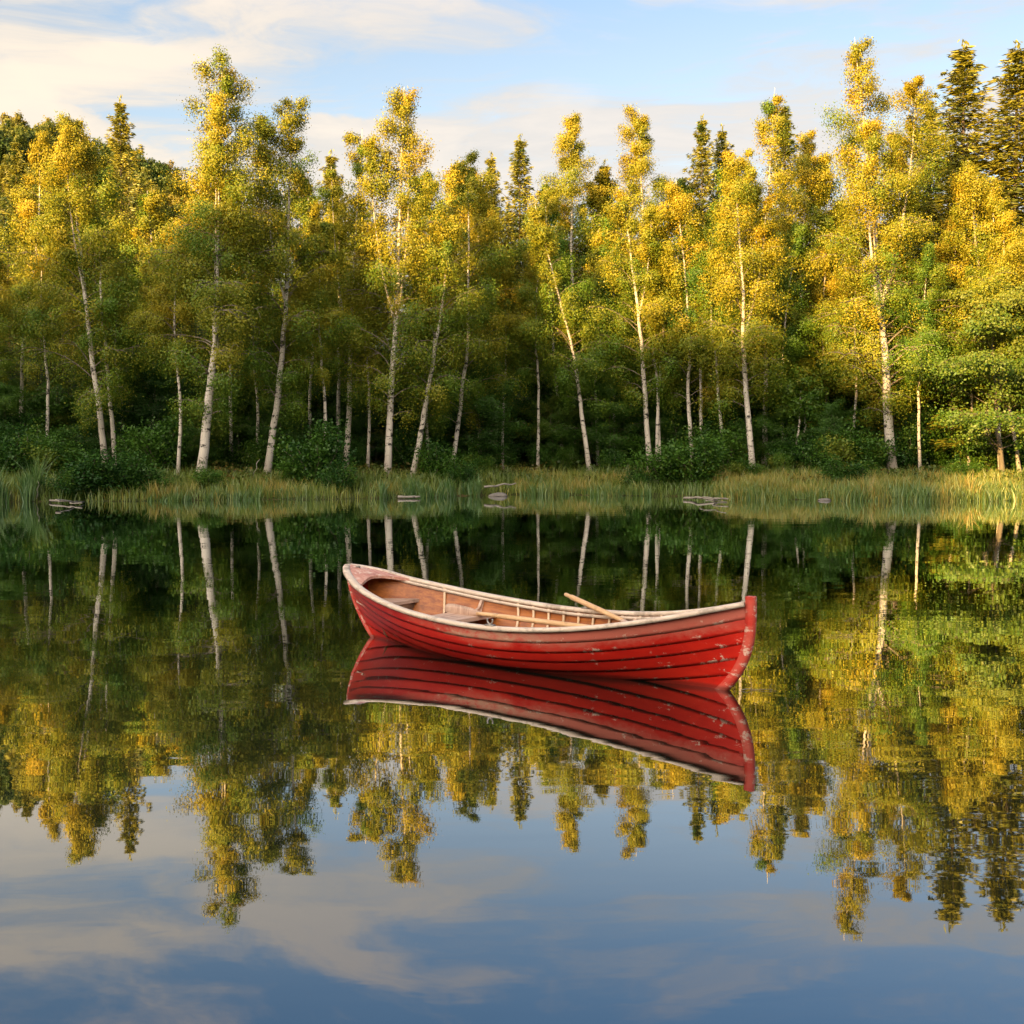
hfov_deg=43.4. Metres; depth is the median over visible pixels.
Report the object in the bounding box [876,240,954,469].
birch tree
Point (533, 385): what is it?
broadleaf tree
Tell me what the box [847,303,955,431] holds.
broadleaf tree
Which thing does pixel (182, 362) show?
spruce tree
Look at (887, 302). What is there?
birch tree
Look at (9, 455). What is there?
shrub
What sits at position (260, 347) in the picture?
spruce tree
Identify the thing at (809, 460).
shrub
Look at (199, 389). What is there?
broadleaf tree
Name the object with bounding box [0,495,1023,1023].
water
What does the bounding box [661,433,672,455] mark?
shrub
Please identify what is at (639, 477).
shrub
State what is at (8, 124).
spruce tree
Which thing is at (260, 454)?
shrub
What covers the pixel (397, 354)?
spruce tree
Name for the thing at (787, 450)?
shrub
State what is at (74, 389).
spruce tree
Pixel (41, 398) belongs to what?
broadleaf tree
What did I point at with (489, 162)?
spruce tree
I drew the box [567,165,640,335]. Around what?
birch tree
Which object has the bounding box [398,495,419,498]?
driftwood log
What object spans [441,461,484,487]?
shrub
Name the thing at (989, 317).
broadleaf tree
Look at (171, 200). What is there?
broadleaf tree
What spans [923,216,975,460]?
birch tree
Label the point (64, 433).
shrub
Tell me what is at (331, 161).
spruce tree
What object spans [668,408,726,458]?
shrub
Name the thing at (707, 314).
birch tree
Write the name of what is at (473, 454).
shrub
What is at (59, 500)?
driftwood log
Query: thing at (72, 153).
birch tree
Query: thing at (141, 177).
broadleaf tree
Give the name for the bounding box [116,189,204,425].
birch tree
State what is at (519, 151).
spruce tree
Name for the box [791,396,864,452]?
bush
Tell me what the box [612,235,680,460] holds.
birch tree
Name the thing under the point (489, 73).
sky
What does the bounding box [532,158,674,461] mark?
spruce tree
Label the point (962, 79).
spruce tree
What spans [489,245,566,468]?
birch tree
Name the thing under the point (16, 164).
spruce tree
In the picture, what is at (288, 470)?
shrub
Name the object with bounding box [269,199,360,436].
birch tree
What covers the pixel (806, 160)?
birch tree
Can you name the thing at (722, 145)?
spruce tree
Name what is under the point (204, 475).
shrub
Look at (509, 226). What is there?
spruce tree
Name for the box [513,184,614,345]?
birch tree
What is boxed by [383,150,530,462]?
birch tree
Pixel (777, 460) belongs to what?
shrub
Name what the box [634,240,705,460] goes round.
birch tree
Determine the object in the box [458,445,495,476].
shrub
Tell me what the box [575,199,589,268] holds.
spruce tree
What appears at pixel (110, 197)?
birch tree
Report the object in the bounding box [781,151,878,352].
birch tree
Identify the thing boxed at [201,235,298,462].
birch tree
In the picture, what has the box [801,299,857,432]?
spruce tree
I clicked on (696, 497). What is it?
driftwood log
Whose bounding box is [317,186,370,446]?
birch tree
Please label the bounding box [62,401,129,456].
broadleaf tree
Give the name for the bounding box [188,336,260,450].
spruce tree
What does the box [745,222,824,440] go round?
birch tree
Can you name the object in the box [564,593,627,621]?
oar
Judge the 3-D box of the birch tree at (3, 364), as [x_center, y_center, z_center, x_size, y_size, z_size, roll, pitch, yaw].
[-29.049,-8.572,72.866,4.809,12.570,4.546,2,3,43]
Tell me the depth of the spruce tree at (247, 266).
96.89 m
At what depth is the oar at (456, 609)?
13.16 m
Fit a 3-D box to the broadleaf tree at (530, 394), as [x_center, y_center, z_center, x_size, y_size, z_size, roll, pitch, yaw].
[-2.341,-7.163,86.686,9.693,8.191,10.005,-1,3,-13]
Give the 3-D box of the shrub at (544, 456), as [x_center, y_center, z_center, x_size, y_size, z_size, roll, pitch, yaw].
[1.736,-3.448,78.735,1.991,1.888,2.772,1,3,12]
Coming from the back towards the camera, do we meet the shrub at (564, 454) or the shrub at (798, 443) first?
the shrub at (564, 454)
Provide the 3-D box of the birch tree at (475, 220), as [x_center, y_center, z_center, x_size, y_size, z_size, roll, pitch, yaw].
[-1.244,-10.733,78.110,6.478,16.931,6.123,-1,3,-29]
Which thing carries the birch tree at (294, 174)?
on the ground at (395, 496)
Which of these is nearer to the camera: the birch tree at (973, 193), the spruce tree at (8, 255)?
the birch tree at (973, 193)
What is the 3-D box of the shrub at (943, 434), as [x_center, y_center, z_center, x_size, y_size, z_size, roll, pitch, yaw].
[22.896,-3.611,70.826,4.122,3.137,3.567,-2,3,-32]
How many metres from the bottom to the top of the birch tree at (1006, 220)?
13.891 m
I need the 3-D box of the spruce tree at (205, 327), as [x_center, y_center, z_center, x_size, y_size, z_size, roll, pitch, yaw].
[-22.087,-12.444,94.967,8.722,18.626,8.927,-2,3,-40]
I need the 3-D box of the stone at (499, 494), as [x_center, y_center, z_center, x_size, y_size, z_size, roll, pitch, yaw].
[-0.708,-0.793,63.682,0.982,0.362,0.660,0,2,0]
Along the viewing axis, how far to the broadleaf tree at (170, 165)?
231.20 m
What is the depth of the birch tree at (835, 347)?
72.36 m
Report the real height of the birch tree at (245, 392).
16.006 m
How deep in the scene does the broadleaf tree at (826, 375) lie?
71.80 m
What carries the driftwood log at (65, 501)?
on the water
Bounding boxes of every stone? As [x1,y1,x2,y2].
[488,492,507,496]
[818,498,830,500]
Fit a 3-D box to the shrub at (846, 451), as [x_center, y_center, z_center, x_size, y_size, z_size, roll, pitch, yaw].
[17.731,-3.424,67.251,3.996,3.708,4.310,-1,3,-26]
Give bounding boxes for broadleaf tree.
[0,110,27,131]
[0,127,32,169]
[0,200,14,275]
[0,348,45,423]
[0,383,53,435]
[0,423,14,436]
[1,196,40,262]
[2,153,29,177]
[6,377,62,429]
[7,167,66,193]
[17,123,56,149]
[17,378,90,456]
[19,311,205,457]
[20,130,60,163]
[29,182,64,213]
[37,115,62,137]
[41,203,99,294]
[53,165,103,214]
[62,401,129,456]
[82,361,228,454]
[91,136,146,157]
[96,156,152,182]
[103,149,161,166]
[114,172,171,193]
[119,153,174,187]
[124,182,184,256]
[134,372,228,444]
[150,165,187,183]
[159,176,189,204]
[164,160,188,178]
[165,191,224,242]
[168,209,202,252]
[180,181,213,203]
[192,380,288,458]
[194,345,320,448]
[236,386,327,464]
[243,346,386,443]
[308,402,395,463]
[321,374,416,460]
[374,375,467,457]
[384,409,463,454]
[409,357,536,469]
[431,351,543,461]
[480,321,626,457]
[512,395,599,466]
[516,340,637,463]
[544,375,666,466]
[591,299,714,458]
[619,324,772,442]
[630,311,837,435]
[638,409,696,453]
[692,395,775,439]
[697,310,857,443]
[769,316,880,442]
[803,362,920,431]
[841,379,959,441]
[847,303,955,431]
[890,281,1023,471]
[945,381,1016,453]
[994,389,1023,440]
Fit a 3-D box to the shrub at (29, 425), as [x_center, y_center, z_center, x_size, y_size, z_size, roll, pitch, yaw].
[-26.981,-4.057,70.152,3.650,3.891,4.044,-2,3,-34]
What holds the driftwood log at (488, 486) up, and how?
on the grass at (332, 490)
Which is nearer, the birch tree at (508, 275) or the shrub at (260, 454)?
the shrub at (260, 454)
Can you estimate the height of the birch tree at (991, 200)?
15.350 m
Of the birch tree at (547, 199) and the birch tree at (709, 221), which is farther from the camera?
the birch tree at (547, 199)
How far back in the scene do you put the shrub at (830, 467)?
62.29 m
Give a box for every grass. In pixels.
[0,464,1023,501]
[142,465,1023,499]
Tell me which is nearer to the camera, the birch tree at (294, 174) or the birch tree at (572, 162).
the birch tree at (294, 174)
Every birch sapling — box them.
[762,355,828,470]
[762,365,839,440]
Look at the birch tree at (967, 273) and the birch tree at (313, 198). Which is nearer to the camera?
the birch tree at (967, 273)
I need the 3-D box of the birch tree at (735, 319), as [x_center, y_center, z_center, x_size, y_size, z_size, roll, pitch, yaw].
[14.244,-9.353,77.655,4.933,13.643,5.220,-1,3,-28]
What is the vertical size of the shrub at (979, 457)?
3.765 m
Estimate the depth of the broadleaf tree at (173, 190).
198.05 m
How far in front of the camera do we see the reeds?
58.18 m
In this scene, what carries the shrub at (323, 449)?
on the ground at (395, 496)
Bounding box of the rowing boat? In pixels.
[343,563,756,689]
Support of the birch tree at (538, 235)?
on the ground at (395, 496)
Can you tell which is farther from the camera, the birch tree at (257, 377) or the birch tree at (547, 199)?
the birch tree at (547, 199)
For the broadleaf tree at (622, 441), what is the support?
on the ground at (395, 496)
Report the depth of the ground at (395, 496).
63.28 m
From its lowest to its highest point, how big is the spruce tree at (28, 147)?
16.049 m
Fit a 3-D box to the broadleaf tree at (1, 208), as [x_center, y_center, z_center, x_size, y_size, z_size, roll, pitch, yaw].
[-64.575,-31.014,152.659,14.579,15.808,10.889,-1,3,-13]
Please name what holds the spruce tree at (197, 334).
on the ground at (395, 496)
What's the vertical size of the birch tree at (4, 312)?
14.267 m
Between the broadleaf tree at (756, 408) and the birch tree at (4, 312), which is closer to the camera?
the birch tree at (4, 312)
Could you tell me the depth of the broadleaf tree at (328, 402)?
78.41 m
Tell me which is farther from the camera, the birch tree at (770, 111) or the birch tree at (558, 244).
the birch tree at (558, 244)
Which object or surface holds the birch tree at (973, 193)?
on the ground at (395, 496)
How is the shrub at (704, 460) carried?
on the ground at (395, 496)
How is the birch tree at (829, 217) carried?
on the ground at (395, 496)
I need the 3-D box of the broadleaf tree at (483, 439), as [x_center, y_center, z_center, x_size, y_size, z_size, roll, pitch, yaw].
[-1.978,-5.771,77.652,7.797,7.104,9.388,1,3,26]
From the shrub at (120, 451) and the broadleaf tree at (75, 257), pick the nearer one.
the shrub at (120, 451)
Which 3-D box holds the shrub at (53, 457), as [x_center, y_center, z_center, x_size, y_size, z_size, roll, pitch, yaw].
[-22.570,-2.826,63.444,3.737,2.813,3.465,2,3,32]
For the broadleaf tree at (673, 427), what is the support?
on the ground at (395, 496)
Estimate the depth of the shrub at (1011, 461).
68.13 m
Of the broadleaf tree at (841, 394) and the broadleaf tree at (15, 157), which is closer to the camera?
the broadleaf tree at (841, 394)
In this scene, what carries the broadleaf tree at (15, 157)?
on the ground at (395, 496)
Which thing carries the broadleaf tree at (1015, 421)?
on the ground at (395, 496)
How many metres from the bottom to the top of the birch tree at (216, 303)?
21.690 m
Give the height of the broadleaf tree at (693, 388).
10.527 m
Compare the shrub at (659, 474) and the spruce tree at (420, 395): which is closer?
the shrub at (659, 474)
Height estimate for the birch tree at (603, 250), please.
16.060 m
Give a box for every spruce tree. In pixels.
[0,136,83,390]
[0,154,13,190]
[0,163,41,250]
[0,219,45,387]
[0,255,40,414]
[5,119,11,134]
[12,310,78,450]
[21,127,35,166]
[27,264,81,425]
[30,287,87,447]
[33,208,81,391]
[52,95,198,387]
[71,367,115,449]
[91,295,145,448]
[131,259,207,438]
[151,209,191,321]
[165,318,225,443]
[188,229,243,443]
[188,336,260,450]
[191,226,247,446]
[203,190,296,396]
[226,284,307,448]
[239,234,293,404]
[239,296,317,448]
[270,149,406,457]
[296,310,382,451]
[366,331,403,461]
[370,243,476,455]
[378,248,409,441]
[438,151,521,426]
[440,243,518,459]
[459,134,587,463]
[490,258,592,464]
[502,208,517,282]
[526,252,593,453]
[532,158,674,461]
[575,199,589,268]
[650,114,733,413]
[679,123,734,405]
[704,272,779,458]
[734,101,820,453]
[797,39,1023,469]
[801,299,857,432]
[842,39,1023,461]
[908,100,965,252]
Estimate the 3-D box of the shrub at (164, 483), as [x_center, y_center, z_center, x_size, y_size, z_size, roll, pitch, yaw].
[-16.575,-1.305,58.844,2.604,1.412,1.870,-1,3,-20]
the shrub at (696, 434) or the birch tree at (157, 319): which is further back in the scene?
the shrub at (696, 434)
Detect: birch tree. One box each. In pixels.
[0,128,76,428]
[0,215,77,436]
[0,257,26,383]
[0,260,26,366]
[5,109,175,461]
[43,139,142,436]
[57,214,164,464]
[71,270,166,442]
[107,257,176,426]
[114,216,211,473]
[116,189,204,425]
[125,44,308,472]
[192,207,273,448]
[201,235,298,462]
[222,95,366,473]
[255,173,334,406]
[259,219,371,435]
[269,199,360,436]
[304,128,408,466]
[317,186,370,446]
[318,238,398,467]
[326,83,468,475]
[375,213,494,477]
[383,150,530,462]
[389,214,465,447]
[395,170,464,455]
[426,157,523,360]
[445,189,519,334]
[445,204,532,457]
[483,254,538,468]
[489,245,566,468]
[506,183,585,446]
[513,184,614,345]
[516,110,627,444]
[521,205,620,471]
[565,214,642,451]
[565,228,644,465]
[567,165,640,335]
[572,187,698,469]
[586,103,695,455]
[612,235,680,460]
[621,179,731,463]
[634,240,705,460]
[651,177,710,301]
[657,201,752,434]
[674,148,810,466]
[683,249,754,437]
[689,163,784,462]
[712,88,826,465]
[717,253,781,417]
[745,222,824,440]
[770,128,858,425]
[780,242,863,403]
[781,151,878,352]
[794,196,866,351]
[799,35,994,472]
[815,248,888,427]
[851,217,919,425]
[869,129,936,333]
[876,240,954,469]
[916,157,1023,468]
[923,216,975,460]
[937,264,986,470]
[945,184,1023,470]
[966,210,1023,467]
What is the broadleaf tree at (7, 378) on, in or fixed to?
on the ground at (395, 496)
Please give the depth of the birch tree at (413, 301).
74.37 m
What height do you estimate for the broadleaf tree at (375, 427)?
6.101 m
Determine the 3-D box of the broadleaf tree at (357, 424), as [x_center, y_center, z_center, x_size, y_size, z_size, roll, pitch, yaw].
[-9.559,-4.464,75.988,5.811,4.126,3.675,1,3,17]
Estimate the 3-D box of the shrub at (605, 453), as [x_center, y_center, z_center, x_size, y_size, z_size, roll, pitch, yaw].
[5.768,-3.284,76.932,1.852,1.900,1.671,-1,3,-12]
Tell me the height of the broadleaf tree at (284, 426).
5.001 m
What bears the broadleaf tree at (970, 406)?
on the ground at (395, 496)
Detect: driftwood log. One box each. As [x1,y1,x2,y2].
[49,500,81,503]
[55,499,83,502]
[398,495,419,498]
[484,483,515,487]
[683,496,727,500]
[699,496,724,499]
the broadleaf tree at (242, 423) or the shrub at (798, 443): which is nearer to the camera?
the shrub at (798, 443)
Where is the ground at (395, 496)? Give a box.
[1,275,1021,501]
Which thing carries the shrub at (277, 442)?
on the ground at (395, 496)
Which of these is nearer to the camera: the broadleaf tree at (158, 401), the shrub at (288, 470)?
the shrub at (288, 470)
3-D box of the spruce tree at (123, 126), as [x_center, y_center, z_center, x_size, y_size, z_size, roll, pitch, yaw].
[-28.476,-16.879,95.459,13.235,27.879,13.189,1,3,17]
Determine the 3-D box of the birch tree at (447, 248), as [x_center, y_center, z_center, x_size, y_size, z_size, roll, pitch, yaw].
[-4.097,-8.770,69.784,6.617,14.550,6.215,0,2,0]
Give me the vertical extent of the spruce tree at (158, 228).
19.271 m
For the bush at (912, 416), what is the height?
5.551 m
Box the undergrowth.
[0,452,1023,487]
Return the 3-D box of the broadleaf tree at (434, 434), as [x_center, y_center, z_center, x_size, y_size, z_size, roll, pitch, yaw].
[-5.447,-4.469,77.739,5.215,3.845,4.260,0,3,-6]
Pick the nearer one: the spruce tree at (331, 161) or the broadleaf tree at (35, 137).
the spruce tree at (331, 161)
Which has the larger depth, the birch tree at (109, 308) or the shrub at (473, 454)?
the shrub at (473, 454)
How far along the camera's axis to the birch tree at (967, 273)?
68.25 m
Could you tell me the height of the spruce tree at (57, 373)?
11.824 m
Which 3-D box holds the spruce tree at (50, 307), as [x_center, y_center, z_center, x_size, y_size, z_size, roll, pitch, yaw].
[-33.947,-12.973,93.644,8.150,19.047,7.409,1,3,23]
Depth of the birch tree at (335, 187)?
72.58 m
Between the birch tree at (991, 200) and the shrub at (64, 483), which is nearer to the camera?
the shrub at (64, 483)
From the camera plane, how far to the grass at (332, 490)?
62.69 m
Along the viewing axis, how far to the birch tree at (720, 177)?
81.73 m
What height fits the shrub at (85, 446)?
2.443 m
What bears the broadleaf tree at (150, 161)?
on the ground at (395, 496)
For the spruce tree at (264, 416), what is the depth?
79.38 m
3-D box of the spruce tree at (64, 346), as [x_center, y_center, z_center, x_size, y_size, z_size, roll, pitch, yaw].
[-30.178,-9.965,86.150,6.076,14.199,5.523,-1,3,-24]
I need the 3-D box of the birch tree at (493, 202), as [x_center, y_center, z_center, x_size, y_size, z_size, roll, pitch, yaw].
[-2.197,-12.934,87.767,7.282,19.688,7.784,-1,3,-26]
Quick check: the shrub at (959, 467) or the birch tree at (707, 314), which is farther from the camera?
the birch tree at (707, 314)
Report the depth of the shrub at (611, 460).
75.26 m
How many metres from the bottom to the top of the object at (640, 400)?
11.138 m
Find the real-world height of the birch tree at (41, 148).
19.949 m
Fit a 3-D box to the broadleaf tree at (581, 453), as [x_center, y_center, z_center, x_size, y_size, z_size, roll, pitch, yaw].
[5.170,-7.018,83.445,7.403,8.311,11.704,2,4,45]
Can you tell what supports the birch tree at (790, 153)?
on the ground at (395, 496)
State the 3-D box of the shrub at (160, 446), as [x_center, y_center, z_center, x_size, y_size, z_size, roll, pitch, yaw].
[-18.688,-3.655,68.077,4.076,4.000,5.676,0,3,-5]
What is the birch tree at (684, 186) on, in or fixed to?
on the ground at (395, 496)
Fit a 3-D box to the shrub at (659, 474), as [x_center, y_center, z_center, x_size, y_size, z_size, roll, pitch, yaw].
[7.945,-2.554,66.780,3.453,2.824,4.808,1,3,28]
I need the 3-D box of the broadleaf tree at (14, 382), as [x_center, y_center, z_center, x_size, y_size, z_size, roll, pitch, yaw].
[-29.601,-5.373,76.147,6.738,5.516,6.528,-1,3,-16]
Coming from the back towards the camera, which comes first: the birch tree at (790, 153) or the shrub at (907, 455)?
the birch tree at (790, 153)
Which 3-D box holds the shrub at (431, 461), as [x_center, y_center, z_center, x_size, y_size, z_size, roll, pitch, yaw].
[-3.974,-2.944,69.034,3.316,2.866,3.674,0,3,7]
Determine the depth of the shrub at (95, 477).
57.41 m
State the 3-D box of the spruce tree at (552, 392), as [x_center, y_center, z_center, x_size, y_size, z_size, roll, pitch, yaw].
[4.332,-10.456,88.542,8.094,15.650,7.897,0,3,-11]
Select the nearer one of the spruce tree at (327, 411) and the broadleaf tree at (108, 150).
the spruce tree at (327, 411)
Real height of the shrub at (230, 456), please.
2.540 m
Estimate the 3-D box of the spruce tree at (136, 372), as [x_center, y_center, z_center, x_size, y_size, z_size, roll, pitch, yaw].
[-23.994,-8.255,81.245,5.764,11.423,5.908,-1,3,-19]
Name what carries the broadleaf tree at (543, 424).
on the ground at (395, 496)
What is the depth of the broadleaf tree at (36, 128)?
200.01 m
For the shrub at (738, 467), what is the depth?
65.77 m
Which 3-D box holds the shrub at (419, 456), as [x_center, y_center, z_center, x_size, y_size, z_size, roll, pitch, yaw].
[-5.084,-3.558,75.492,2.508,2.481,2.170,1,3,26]
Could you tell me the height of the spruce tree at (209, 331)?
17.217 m
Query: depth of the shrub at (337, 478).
61.43 m
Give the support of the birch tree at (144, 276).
on the ground at (395, 496)
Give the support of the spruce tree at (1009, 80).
on the ground at (395, 496)
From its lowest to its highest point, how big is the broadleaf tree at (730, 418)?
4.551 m
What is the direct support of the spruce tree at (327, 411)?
on the ground at (395, 496)
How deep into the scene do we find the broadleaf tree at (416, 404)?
82.70 m
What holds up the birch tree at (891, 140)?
on the ground at (395, 496)
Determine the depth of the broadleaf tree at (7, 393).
70.48 m
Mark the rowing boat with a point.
(710, 647)
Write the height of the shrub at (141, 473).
2.413 m
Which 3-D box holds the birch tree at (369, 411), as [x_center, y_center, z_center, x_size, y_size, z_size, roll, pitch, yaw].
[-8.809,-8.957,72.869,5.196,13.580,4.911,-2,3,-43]
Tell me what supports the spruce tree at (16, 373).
on the ground at (395, 496)
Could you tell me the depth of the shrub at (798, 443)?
71.78 m
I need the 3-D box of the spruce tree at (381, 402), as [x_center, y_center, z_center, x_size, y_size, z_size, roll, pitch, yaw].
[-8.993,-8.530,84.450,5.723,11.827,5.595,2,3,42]
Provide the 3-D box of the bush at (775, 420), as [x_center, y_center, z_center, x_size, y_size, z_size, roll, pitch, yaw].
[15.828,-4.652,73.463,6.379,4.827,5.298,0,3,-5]
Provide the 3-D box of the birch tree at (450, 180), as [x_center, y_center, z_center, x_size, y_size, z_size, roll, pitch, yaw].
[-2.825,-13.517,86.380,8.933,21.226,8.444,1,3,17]
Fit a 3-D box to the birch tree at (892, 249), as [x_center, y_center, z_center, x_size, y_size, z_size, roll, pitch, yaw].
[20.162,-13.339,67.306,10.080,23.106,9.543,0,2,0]
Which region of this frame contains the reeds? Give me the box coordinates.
[0,452,1023,502]
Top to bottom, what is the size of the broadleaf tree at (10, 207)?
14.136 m
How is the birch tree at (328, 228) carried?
on the ground at (395, 496)
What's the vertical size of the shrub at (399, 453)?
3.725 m
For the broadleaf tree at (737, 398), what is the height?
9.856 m
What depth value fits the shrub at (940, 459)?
69.69 m
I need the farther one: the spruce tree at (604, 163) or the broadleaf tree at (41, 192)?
the broadleaf tree at (41, 192)
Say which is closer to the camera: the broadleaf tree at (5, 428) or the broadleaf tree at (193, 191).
the broadleaf tree at (5, 428)
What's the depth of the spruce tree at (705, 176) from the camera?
88.57 m
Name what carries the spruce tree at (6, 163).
on the ground at (395, 496)
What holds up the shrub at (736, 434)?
on the ground at (395, 496)
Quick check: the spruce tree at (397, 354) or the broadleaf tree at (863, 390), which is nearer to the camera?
the broadleaf tree at (863, 390)
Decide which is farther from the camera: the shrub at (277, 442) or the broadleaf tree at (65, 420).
the broadleaf tree at (65, 420)
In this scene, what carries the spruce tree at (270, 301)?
on the ground at (395, 496)
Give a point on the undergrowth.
(373, 465)
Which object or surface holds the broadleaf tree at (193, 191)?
on the ground at (395, 496)
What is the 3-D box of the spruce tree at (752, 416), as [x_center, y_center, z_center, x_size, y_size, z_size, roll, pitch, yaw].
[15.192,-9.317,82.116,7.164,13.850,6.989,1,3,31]
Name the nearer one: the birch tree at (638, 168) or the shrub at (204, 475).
the shrub at (204, 475)
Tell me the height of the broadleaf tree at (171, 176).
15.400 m
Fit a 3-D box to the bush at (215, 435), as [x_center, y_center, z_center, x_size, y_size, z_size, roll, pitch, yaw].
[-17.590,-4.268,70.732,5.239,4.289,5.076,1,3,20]
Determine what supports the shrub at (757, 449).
on the ground at (395, 496)
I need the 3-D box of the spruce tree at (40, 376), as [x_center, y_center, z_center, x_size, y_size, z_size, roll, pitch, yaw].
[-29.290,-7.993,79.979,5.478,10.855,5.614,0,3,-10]
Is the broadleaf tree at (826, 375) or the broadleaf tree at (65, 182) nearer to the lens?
the broadleaf tree at (826, 375)
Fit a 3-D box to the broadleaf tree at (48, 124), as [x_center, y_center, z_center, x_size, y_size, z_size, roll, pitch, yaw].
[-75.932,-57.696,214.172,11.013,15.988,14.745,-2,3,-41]
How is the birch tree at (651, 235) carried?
on the ground at (395, 496)
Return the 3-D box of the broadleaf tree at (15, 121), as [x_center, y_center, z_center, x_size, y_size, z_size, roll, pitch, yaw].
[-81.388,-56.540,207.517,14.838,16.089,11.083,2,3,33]
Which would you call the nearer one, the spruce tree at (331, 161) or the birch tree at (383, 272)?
the birch tree at (383, 272)
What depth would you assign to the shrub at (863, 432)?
71.68 m
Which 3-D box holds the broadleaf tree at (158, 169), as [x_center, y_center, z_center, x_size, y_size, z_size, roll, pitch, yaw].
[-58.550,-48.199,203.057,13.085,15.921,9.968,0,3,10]
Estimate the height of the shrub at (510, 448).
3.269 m
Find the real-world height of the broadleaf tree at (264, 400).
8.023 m
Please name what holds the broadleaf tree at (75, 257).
on the ground at (395, 496)
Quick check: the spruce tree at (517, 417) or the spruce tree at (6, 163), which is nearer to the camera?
the spruce tree at (517, 417)
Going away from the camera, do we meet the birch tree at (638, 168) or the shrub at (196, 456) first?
the shrub at (196, 456)
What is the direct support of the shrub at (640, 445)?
on the ground at (395, 496)
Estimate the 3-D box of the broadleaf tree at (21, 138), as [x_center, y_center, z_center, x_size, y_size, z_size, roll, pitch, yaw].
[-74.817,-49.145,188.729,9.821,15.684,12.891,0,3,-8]
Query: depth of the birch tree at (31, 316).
70.70 m
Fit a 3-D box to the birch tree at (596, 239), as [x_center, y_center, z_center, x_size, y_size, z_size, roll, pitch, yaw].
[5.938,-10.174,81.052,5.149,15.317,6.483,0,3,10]
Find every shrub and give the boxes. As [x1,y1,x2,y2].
[0,403,54,466]
[0,413,47,477]
[15,426,95,477]
[25,420,79,458]
[38,461,89,499]
[55,445,149,500]
[68,433,110,464]
[102,448,169,494]
[113,405,196,473]
[114,423,147,465]
[125,472,175,495]
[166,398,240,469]
[181,425,220,468]
[188,460,229,490]
[212,435,245,468]
[235,419,287,471]
[261,409,363,487]
[263,429,318,471]
[272,455,313,485]
[313,458,360,491]
[342,440,372,468]
[380,409,434,468]
[402,435,439,469]
[410,430,468,480]
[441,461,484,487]
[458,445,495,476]
[458,449,488,464]
[488,428,526,468]
[525,442,558,469]
[552,438,579,468]
[593,441,619,466]
[595,444,628,471]
[613,467,654,490]
[623,436,692,486]
[627,427,669,467]
[653,426,740,486]
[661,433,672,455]
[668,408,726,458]
[687,412,756,469]
[726,451,768,478]
[737,428,775,467]
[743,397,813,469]
[758,438,800,469]
[767,419,818,470]
[767,445,798,470]
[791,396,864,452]
[791,426,835,470]
[804,411,899,471]
[814,451,873,483]
[841,429,902,474]
[844,413,879,443]
[876,413,935,471]
[894,418,964,469]
[905,422,960,471]
[941,452,984,478]
[952,409,1002,472]
[987,433,1023,471]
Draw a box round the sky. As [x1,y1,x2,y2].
[0,0,1023,371]
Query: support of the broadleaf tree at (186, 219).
on the ground at (395, 496)
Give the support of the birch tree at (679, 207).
on the ground at (395, 496)
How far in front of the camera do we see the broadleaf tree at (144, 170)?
199.14 m
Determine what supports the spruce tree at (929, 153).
on the ground at (395, 496)
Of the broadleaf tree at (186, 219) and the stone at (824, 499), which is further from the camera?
the broadleaf tree at (186, 219)
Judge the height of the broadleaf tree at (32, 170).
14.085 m
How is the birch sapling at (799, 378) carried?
on the ground at (395, 496)
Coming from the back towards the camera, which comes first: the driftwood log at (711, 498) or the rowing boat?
the driftwood log at (711, 498)
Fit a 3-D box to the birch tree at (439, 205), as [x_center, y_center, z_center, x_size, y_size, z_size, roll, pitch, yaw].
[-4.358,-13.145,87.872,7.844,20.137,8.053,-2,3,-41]
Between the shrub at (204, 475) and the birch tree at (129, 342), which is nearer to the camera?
the shrub at (204, 475)
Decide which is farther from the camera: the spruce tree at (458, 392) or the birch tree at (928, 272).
the spruce tree at (458, 392)
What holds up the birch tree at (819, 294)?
on the ground at (395, 496)
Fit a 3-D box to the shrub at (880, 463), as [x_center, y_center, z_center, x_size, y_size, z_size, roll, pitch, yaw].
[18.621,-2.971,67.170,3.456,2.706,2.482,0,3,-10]
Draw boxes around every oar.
[445,603,587,626]
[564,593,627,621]
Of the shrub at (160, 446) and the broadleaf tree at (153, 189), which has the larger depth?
the broadleaf tree at (153, 189)
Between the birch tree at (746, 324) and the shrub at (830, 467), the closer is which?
the shrub at (830, 467)
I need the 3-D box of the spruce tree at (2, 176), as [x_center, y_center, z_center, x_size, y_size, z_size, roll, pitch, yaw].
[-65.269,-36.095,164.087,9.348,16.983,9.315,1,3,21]
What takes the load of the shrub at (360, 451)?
on the ground at (395, 496)

